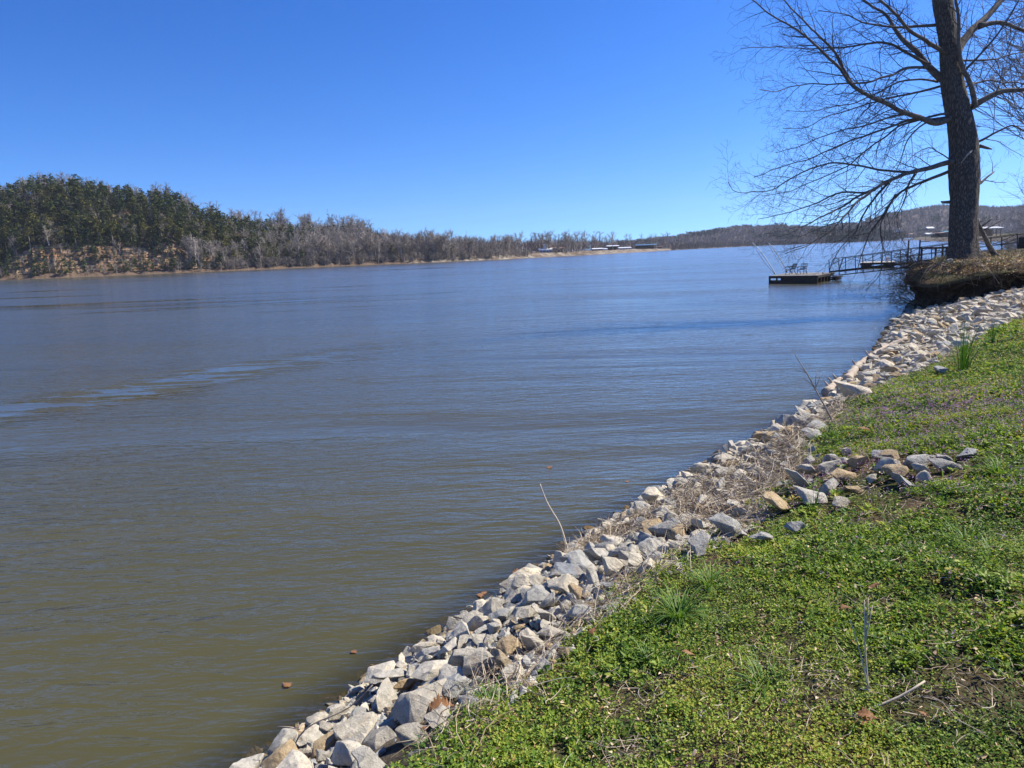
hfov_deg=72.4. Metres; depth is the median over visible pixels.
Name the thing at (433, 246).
bare tree
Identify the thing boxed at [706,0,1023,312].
oak tree
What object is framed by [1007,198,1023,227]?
bare shrub
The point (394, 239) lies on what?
bare tree
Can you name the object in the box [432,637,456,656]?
riprap rock
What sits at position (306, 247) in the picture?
bare tree
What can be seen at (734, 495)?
riprap rock
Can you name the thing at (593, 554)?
riprap rock
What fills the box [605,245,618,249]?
stilt house
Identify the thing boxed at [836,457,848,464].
riprap rock
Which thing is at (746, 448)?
riprap rock
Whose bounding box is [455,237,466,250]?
bare tree
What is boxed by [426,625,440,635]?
riprap rock
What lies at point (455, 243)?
bare tree
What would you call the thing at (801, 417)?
riprap rock
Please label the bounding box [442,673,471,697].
riprap rock
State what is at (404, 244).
bare tree
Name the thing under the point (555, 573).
riprap rock
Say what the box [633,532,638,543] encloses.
riprap rock
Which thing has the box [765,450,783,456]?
riprap rock
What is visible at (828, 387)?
rock
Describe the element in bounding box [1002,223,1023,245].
bare shrub
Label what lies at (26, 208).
cedar tree
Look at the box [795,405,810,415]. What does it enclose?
riprap rock
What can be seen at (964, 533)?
grass tuft
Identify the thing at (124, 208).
cedar tree
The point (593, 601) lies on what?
riprap rock
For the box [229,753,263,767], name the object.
riprap rock
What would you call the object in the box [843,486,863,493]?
riprap rock
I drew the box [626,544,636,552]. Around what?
riprap rock
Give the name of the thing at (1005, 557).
grass tuft
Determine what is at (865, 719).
oak leaf
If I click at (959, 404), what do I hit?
henbit flowers
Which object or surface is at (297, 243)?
bare tree
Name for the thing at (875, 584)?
oak leaf
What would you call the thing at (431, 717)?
riprap rock
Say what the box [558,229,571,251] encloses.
bare tree
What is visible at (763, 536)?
riprap rock
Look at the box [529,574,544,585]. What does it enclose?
riprap rock
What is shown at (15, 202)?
cedar tree
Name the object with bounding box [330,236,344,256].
bare tree
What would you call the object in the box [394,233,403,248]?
bare tree
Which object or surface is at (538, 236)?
bare tree
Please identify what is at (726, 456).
riprap rock
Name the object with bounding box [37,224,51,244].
bare tree
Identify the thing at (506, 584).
riprap rock
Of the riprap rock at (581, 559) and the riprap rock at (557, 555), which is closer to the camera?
the riprap rock at (581, 559)
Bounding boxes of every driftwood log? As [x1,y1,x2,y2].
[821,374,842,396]
[843,337,907,380]
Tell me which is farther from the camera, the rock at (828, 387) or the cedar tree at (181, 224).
the cedar tree at (181, 224)
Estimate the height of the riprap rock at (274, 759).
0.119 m
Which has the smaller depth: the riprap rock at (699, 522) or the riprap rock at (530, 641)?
the riprap rock at (530, 641)
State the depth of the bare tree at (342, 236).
324.23 m
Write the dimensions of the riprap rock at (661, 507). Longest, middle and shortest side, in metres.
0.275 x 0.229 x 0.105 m
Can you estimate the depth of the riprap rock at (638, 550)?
5.79 m
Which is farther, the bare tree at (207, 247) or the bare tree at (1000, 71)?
the bare tree at (207, 247)
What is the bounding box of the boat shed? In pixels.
[633,244,656,248]
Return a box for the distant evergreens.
[623,209,990,245]
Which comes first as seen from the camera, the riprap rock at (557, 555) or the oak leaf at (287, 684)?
the oak leaf at (287, 684)
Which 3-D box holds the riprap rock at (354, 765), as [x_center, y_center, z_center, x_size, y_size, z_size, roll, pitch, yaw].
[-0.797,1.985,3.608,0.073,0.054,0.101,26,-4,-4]
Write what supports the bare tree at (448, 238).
on the hillside
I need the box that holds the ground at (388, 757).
[236,233,1023,767]
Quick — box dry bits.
[544,335,1022,767]
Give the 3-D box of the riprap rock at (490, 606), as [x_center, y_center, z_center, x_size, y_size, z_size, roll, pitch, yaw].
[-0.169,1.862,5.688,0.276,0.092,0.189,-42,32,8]
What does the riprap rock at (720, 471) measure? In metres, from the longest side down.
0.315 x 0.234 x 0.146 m
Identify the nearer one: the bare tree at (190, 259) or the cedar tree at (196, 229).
the bare tree at (190, 259)
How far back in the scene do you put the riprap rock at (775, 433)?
8.82 m
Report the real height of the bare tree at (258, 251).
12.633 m
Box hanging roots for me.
[897,256,1023,287]
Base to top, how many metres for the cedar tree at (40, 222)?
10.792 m
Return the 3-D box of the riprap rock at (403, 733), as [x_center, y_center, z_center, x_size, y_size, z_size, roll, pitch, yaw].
[-0.506,1.824,3.627,0.206,0.098,0.146,17,22,6]
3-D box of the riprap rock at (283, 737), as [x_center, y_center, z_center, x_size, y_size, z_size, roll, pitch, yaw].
[-1.435,2.289,4.443,0.178,0.149,0.227,-32,19,10]
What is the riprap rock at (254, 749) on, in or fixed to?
on the ground at (388, 757)
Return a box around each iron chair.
[785,264,796,273]
[797,263,807,273]
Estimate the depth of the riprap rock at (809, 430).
7.94 m
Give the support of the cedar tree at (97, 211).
on the hillside
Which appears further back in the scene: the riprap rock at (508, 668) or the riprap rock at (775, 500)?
the riprap rock at (775, 500)
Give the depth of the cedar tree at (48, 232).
286.80 m
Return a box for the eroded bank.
[904,260,1023,308]
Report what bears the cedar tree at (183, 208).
on the hillside
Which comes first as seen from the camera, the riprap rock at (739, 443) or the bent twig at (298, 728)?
the bent twig at (298, 728)
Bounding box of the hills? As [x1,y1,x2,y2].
[614,209,1023,248]
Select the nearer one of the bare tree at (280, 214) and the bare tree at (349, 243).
the bare tree at (349, 243)
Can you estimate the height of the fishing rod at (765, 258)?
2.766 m
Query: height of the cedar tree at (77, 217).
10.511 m
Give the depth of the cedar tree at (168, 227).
305.73 m
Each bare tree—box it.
[7,237,18,250]
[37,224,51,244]
[181,240,191,258]
[185,249,196,267]
[189,238,201,265]
[192,247,208,267]
[196,239,204,262]
[203,240,215,264]
[208,247,218,266]
[209,239,224,264]
[219,246,230,264]
[221,249,227,266]
[230,241,242,253]
[237,239,247,259]
[240,226,250,240]
[254,240,266,265]
[273,207,287,225]
[273,224,284,239]
[285,244,296,258]
[291,230,304,259]
[300,214,314,227]
[303,242,314,262]
[305,235,319,253]
[311,233,324,255]
[313,235,327,255]
[318,232,334,256]
[319,237,334,255]
[326,210,336,224]
[328,244,338,253]
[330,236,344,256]
[335,235,344,262]
[337,233,351,259]
[338,231,350,256]
[339,241,347,259]
[342,234,353,255]
[343,242,360,257]
[345,214,358,228]
[354,231,367,254]
[358,227,371,251]
[370,236,379,255]
[373,236,382,260]
[379,234,395,252]
[389,231,396,251]
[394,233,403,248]
[395,239,403,258]
[396,233,416,252]
[403,233,413,253]
[411,235,420,252]
[415,230,425,252]
[421,232,431,251]
[426,229,440,251]
[433,235,442,251]
[438,237,448,257]
[440,231,456,256]
[444,232,454,250]
[452,236,460,249]
[455,236,466,254]
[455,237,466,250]
[467,237,475,252]
[489,235,502,249]
[501,233,512,252]
[502,237,509,249]
[503,237,514,254]
[516,230,526,250]
[530,231,542,249]
[536,233,546,246]
[541,231,552,248]
[547,230,555,247]
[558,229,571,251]
[574,231,587,251]
[580,231,588,250]
[606,231,615,247]
[874,0,1023,139]
[915,2,1023,174]
[995,170,1023,216]
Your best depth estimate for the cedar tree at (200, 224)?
328.54 m
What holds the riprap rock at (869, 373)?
on the ground at (388, 757)
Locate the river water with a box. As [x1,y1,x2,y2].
[0,238,1016,767]
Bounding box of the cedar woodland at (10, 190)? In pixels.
[0,173,576,277]
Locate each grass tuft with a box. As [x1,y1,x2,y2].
[409,720,448,753]
[455,676,529,715]
[622,635,679,676]
[637,580,729,638]
[672,558,746,600]
[710,648,809,708]
[843,610,894,654]
[860,411,884,424]
[925,515,1002,553]
[951,532,1022,568]
[954,453,1023,479]
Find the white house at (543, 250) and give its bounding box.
[538,244,552,252]
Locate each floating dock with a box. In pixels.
[769,271,842,283]
[860,257,894,267]
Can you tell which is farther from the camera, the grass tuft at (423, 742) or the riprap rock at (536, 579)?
the riprap rock at (536, 579)
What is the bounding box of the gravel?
[259,304,987,767]
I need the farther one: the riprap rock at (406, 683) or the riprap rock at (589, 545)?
the riprap rock at (589, 545)
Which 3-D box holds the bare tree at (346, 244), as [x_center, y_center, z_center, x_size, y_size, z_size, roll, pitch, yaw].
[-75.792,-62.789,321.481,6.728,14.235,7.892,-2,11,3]
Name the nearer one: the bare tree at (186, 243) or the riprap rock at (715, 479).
the riprap rock at (715, 479)
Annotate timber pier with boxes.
[920,246,947,257]
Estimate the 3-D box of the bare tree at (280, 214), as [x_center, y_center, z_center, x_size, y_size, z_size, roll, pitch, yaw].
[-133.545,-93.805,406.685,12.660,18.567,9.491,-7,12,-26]
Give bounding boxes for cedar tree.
[0,191,12,204]
[0,195,13,215]
[0,206,5,223]
[0,216,8,229]
[0,233,13,253]
[5,228,15,249]
[9,200,17,212]
[10,196,18,214]
[13,223,23,243]
[15,188,26,203]
[15,232,27,250]
[19,206,34,225]
[22,226,35,250]
[27,182,37,200]
[28,217,37,241]
[33,218,41,239]
[36,221,47,244]
[37,221,55,241]
[38,193,47,212]
[38,200,49,216]
[40,202,49,213]
[40,213,48,227]
[40,221,53,242]
[43,213,55,229]
[48,206,60,229]
[49,186,55,199]
[54,185,64,203]
[54,194,63,207]
[57,194,67,204]
[58,227,64,241]
[59,210,72,230]
[63,181,71,201]
[65,222,76,239]
[70,187,85,205]
[70,215,78,236]
[70,228,80,248]
[73,213,80,230]
[77,204,88,215]
[82,218,93,236]
[83,201,94,216]
[85,196,96,211]
[88,220,99,234]
[92,205,100,219]
[92,227,107,244]
[93,217,100,230]
[94,200,105,215]
[97,211,107,223]
[99,221,109,241]
[101,191,111,209]
[105,224,118,245]
[110,192,120,212]
[114,227,123,243]
[117,202,127,221]
[121,227,132,246]
[122,224,137,247]
[123,198,141,214]
[126,189,136,207]
[127,229,139,245]
[130,201,140,213]
[132,224,141,242]
[137,195,145,210]
[137,222,147,241]
[138,219,146,236]
[150,209,156,228]
[154,221,166,241]
[159,215,166,233]
[162,205,174,221]
[163,218,174,238]
[169,224,180,241]
[172,225,179,244]
[173,213,185,224]
[173,227,186,245]
[174,205,184,221]
[176,207,188,224]
[178,222,189,240]
[184,207,191,227]
[189,228,198,239]
[192,208,201,221]
[192,224,203,234]
[198,219,205,232]
[211,218,218,236]
[218,234,228,248]
[225,217,234,233]
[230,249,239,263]
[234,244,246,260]
[236,237,247,253]
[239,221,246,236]
[244,237,252,254]
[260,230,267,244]
[276,226,282,243]
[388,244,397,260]
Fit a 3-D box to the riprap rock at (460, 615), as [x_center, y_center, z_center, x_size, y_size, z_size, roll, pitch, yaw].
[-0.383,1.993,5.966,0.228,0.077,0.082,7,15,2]
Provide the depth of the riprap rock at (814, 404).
11.64 m
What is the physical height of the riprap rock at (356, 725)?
0.118 m
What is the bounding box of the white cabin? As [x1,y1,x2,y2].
[618,247,631,249]
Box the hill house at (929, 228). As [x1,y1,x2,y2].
[924,227,933,230]
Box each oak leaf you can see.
[283,682,291,686]
[429,693,456,710]
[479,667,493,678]
[588,628,596,634]
[682,649,694,654]
[852,714,874,724]
[857,707,879,719]
[869,580,879,589]
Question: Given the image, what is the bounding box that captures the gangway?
[829,233,1023,275]
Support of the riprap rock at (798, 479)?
on the ground at (388, 757)
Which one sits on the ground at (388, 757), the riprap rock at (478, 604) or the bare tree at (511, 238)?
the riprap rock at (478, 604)
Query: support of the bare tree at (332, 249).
on the hillside
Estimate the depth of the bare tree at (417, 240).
336.13 m
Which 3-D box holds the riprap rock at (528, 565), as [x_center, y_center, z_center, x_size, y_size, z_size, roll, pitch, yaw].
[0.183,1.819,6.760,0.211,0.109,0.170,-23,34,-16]
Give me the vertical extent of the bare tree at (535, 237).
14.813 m
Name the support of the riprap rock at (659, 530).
on the ground at (388, 757)
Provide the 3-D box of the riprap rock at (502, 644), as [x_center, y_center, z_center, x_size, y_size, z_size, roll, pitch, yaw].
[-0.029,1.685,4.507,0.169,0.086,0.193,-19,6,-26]
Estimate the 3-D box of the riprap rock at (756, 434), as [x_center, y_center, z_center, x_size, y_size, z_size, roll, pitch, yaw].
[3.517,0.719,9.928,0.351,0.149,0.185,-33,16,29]
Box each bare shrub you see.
[984,228,1023,248]
[1000,233,1021,249]
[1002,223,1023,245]
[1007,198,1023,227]
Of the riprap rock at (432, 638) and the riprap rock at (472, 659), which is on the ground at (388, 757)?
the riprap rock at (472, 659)
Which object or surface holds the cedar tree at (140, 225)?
on the hillside
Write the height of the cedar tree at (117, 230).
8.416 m
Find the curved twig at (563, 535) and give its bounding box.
[540,484,566,545]
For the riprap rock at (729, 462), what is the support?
on the gravel
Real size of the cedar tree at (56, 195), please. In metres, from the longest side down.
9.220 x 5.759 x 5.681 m
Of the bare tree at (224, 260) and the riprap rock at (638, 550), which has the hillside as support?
the bare tree at (224, 260)
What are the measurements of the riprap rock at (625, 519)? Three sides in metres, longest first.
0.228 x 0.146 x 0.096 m
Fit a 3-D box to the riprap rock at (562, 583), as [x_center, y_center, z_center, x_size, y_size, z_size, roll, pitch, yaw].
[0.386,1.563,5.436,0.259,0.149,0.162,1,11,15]
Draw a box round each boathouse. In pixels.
[930,232,943,237]
[938,231,947,236]
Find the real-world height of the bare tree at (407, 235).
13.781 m
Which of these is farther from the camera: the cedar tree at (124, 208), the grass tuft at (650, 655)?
the cedar tree at (124, 208)
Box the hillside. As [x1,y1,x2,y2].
[0,194,910,279]
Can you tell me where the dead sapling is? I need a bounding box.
[792,350,833,421]
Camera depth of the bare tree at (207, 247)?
298.56 m
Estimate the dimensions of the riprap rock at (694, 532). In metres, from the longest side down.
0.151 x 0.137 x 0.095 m
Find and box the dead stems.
[392,294,1023,763]
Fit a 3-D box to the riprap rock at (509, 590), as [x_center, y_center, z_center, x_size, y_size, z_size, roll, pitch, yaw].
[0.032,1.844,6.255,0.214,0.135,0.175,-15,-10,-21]
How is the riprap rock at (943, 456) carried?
on the ground at (388, 757)
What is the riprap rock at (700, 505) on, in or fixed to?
on the ground at (388, 757)
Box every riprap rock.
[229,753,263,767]
[245,745,262,757]
[260,738,298,767]
[267,728,297,756]
[295,723,326,745]
[300,748,311,756]
[305,711,328,725]
[311,731,338,758]
[316,720,333,730]
[316,749,332,761]
[325,704,340,714]
[328,705,356,720]
[330,740,361,765]
[333,712,377,740]
[349,706,365,717]
[350,759,357,767]
[351,745,387,767]
[355,691,369,704]
[362,726,396,750]
[364,660,395,683]
[371,668,406,679]
[375,747,385,756]
[376,677,397,713]
[378,719,396,728]
[391,678,446,724]
[393,678,421,689]
[394,664,406,670]
[395,722,427,746]
[402,646,411,656]
[406,663,414,677]
[408,642,437,651]
[408,748,421,756]
[411,660,447,680]
[415,645,439,659]
[417,654,436,663]
[421,677,437,685]
[424,704,452,729]
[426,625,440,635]
[427,634,441,641]
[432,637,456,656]
[437,664,468,680]
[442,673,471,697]
[446,617,456,631]
[448,619,469,641]
[448,647,484,667]
[456,612,467,618]
[457,634,469,648]
[458,695,482,709]
[462,610,482,625]
[462,685,484,696]
[463,650,493,675]
[468,615,488,630]
[470,676,489,684]
[472,599,485,609]
[473,624,487,633]
[478,598,503,615]
[483,634,495,644]
[487,622,500,634]
[488,608,510,622]
[493,648,511,669]
[495,635,521,655]
[499,577,513,589]
[501,660,524,678]
[504,585,530,603]
[505,587,513,594]
[509,567,542,577]
[510,572,532,589]
[515,604,538,617]
[519,627,536,636]
[520,588,527,599]
[520,635,543,650]
[522,584,551,605]
[525,563,542,570]
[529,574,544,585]
[531,605,556,620]
[536,625,564,636]
[540,591,554,608]
[541,563,551,570]
[546,573,578,592]
[548,620,558,627]
[550,561,565,576]
[552,551,565,563]
[553,562,584,578]
[559,550,584,561]
[560,600,570,613]
[563,543,584,552]
[566,549,593,572]
[567,603,592,622]
[568,582,582,599]
[583,548,608,560]
[583,600,598,606]
[584,542,594,549]
[586,564,599,587]
[594,542,612,547]
[595,518,608,527]
[599,581,619,587]
[600,534,625,546]
[601,555,627,576]
[604,544,614,551]
[607,546,626,556]
[612,574,623,581]
[617,517,631,532]
[618,542,631,546]
[618,550,629,560]
[624,531,635,542]
[624,567,637,575]
[626,506,635,518]
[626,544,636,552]
[628,552,644,566]
[631,516,645,531]
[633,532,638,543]
[634,501,649,513]
[636,545,642,553]
[636,557,654,576]
[637,531,653,542]
[638,538,661,553]
[641,487,664,502]
[641,516,661,535]
[643,551,664,561]
[647,518,680,537]
[648,505,675,517]
[652,486,663,492]
[654,511,663,521]
[655,537,666,542]
[657,543,669,553]
[660,497,676,504]
[661,507,679,516]
[664,511,677,521]
[667,478,676,487]
[667,523,687,540]
[668,541,689,550]
[674,477,694,487]
[675,534,686,541]
[679,512,708,530]
[681,471,697,477]
[687,530,710,556]
[689,529,707,537]
[690,462,709,472]
[691,494,710,510]
[691,518,710,528]
[692,482,704,494]
[695,503,712,513]
[705,477,718,486]
[707,452,721,462]
[708,512,742,537]
[712,467,736,478]
[714,455,722,462]
[714,477,726,493]
[721,453,735,461]
[721,460,735,466]
[721,490,738,494]
[722,444,727,451]
[723,493,743,499]
[727,499,739,509]
[728,440,734,450]
[731,507,746,516]
[733,469,748,482]
[734,440,745,446]
[739,445,756,455]
[740,463,751,469]
[743,454,757,462]
[748,532,772,539]
[751,431,762,439]
[753,490,762,497]
[761,471,774,479]
[762,491,790,510]
[763,431,774,441]
[764,443,772,450]
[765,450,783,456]
[771,432,784,437]
[775,415,791,425]
[775,480,787,489]
[778,425,792,434]
[784,468,809,487]
[784,521,804,531]
[793,485,827,503]
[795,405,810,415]
[795,413,810,421]
[796,464,816,473]
[799,399,816,408]
[801,427,826,439]
[802,455,814,464]
[807,400,824,408]
[807,419,826,430]
[818,459,841,474]
[819,477,838,495]
[822,454,837,461]
[830,468,856,482]
[831,496,848,508]
[834,379,871,396]
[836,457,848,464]
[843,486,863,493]
[846,455,869,469]
[856,374,864,380]
[857,376,872,384]
[861,370,875,376]
[866,474,876,484]
[871,450,883,458]
[872,457,900,472]
[878,359,894,369]
[879,365,900,372]
[879,449,899,459]
[880,464,908,475]
[891,472,914,487]
[902,368,918,373]
[903,454,931,468]
[911,463,929,473]
[914,350,925,353]
[915,470,933,483]
[917,357,929,362]
[925,351,940,359]
[928,458,963,471]
[933,365,947,374]
[936,341,950,347]
[936,454,952,460]
[951,339,969,346]
[956,448,979,458]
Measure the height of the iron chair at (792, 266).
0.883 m
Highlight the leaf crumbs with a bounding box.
[423,330,1023,767]
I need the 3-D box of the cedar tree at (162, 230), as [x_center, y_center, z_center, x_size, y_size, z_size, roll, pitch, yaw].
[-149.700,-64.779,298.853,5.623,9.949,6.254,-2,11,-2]
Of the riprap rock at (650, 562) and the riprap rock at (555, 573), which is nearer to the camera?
the riprap rock at (650, 562)
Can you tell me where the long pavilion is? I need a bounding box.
[979,226,1004,235]
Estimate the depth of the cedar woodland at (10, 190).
323.27 m
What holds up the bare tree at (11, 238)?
on the hillside
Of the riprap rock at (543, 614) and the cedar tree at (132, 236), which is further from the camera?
the cedar tree at (132, 236)
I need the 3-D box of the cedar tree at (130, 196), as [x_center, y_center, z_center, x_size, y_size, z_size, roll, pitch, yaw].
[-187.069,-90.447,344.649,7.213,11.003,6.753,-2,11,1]
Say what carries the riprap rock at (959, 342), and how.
on the gravel
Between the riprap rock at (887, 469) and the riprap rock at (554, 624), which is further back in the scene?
the riprap rock at (887, 469)
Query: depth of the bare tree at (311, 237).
315.52 m
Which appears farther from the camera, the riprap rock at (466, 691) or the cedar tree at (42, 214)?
the cedar tree at (42, 214)
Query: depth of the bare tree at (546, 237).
435.46 m
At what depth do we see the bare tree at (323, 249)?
316.05 m
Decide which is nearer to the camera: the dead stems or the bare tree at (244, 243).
the dead stems
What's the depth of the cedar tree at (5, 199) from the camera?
321.19 m
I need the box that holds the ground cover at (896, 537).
[384,313,1023,767]
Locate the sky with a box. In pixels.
[0,0,1023,249]
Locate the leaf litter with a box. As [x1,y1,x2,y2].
[908,248,1023,275]
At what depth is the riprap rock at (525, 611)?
5.05 m
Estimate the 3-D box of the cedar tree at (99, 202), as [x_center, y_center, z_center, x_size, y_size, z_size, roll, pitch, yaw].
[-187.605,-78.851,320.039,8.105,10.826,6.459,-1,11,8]
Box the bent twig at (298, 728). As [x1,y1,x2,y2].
[277,685,372,743]
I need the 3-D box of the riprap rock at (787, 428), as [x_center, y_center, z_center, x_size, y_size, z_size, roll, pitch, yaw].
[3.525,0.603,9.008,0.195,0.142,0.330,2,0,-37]
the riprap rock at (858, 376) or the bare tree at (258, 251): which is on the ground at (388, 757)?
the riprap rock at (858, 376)
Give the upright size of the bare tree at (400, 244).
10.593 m
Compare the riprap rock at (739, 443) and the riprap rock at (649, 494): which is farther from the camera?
the riprap rock at (739, 443)
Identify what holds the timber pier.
in the river water
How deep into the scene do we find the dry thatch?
3.31 m
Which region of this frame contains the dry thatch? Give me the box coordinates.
[424,335,1023,767]
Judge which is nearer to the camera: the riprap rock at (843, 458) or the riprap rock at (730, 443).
the riprap rock at (843, 458)
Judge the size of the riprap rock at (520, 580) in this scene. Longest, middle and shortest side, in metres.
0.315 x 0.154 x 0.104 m
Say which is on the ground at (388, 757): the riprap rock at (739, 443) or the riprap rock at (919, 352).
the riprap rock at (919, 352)
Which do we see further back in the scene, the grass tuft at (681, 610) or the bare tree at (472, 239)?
the bare tree at (472, 239)
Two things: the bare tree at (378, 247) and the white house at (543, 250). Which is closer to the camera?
the bare tree at (378, 247)
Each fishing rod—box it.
[752,242,775,274]
[769,243,787,272]
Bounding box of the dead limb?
[978,218,1006,256]
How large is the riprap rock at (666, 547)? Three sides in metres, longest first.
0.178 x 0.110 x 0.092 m
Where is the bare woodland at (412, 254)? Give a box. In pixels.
[0,170,670,277]
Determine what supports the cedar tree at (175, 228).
on the hillside
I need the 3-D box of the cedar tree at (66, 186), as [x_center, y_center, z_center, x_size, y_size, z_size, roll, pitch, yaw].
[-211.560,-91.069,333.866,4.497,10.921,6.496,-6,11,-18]
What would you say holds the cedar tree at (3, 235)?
on the hillside
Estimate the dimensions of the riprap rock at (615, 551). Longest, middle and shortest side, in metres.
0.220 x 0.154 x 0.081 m
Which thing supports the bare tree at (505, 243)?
on the hillside
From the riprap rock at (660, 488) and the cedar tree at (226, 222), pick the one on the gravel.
the riprap rock at (660, 488)
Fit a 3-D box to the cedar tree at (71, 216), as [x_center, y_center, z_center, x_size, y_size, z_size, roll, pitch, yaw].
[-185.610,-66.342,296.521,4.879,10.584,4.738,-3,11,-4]
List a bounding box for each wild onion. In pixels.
[807,472,837,509]
[943,317,1004,370]
[986,321,999,342]
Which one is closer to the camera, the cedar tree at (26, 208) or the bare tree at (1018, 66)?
the bare tree at (1018, 66)
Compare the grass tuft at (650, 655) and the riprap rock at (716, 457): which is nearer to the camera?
the grass tuft at (650, 655)
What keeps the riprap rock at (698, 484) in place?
on the ground at (388, 757)
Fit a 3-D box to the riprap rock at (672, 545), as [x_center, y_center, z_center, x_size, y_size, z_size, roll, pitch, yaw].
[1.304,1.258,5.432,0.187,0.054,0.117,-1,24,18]
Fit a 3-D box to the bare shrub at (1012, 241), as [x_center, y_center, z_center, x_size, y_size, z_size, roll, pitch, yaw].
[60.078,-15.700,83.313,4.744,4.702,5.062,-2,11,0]
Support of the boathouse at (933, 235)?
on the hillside
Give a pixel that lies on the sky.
(481, 118)
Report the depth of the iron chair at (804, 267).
57.76 m
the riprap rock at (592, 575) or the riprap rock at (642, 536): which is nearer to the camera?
the riprap rock at (592, 575)
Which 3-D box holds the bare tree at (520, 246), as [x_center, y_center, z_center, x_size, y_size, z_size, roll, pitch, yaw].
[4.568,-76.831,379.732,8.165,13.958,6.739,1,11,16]
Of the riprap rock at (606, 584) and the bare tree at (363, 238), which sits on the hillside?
the bare tree at (363, 238)
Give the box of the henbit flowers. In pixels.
[631,322,1023,765]
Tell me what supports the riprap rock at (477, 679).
on the ground at (388, 757)
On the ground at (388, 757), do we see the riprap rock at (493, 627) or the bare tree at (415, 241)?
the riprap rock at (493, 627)
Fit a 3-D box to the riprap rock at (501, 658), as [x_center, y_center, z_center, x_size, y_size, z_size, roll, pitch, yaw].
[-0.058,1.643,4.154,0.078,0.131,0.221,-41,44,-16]
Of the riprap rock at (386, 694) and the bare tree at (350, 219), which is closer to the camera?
the riprap rock at (386, 694)
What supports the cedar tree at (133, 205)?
on the hillside
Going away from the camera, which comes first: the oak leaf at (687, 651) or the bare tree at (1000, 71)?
the oak leaf at (687, 651)
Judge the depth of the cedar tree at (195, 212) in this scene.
341.07 m
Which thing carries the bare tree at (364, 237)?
on the hillside
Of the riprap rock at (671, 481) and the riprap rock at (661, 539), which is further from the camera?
the riprap rock at (671, 481)
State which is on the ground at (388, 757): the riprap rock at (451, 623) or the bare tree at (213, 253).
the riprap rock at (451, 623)
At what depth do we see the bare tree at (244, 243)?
317.16 m
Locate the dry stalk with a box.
[850,598,872,699]
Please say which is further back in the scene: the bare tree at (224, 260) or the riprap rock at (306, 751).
the bare tree at (224, 260)
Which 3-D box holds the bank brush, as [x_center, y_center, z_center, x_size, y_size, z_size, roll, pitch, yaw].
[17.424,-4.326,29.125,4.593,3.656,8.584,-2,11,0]
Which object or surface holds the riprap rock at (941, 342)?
on the ground at (388, 757)
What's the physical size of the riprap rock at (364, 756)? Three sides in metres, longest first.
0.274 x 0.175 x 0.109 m
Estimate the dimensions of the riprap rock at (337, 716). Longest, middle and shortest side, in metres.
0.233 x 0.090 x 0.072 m
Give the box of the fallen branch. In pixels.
[854,680,925,716]
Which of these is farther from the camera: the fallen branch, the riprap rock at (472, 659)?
the riprap rock at (472, 659)
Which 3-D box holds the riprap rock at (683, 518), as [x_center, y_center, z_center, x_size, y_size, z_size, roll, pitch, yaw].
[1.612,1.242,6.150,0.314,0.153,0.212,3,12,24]
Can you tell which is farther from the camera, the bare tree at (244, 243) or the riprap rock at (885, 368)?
the bare tree at (244, 243)
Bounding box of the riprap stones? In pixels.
[224,285,1023,767]
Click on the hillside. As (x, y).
(149, 254)
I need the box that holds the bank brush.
[871,241,1023,316]
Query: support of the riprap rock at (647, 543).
on the ground at (388, 757)
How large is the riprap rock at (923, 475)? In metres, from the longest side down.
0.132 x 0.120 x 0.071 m
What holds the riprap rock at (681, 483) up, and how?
on the gravel
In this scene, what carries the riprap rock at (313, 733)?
on the ground at (388, 757)
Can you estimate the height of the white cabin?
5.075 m
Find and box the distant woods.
[333,204,1023,253]
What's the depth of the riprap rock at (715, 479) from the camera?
7.46 m
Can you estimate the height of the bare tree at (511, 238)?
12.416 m
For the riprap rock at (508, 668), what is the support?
on the gravel
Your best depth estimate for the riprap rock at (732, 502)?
6.17 m
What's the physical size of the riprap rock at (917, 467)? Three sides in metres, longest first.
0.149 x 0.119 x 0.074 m
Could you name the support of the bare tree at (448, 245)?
on the hillside
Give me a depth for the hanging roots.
27.48 m
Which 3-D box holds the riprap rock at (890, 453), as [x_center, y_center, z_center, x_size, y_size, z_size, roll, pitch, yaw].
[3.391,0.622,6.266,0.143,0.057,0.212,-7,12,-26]
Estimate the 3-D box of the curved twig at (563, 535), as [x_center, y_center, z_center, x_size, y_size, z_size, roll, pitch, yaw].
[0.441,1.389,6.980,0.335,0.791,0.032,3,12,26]
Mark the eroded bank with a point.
(934, 292)
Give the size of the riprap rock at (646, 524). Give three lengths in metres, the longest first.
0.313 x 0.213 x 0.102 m
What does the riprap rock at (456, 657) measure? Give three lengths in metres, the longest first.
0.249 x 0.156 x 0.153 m
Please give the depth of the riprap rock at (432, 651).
5.16 m
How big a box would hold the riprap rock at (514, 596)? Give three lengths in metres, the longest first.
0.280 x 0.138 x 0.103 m

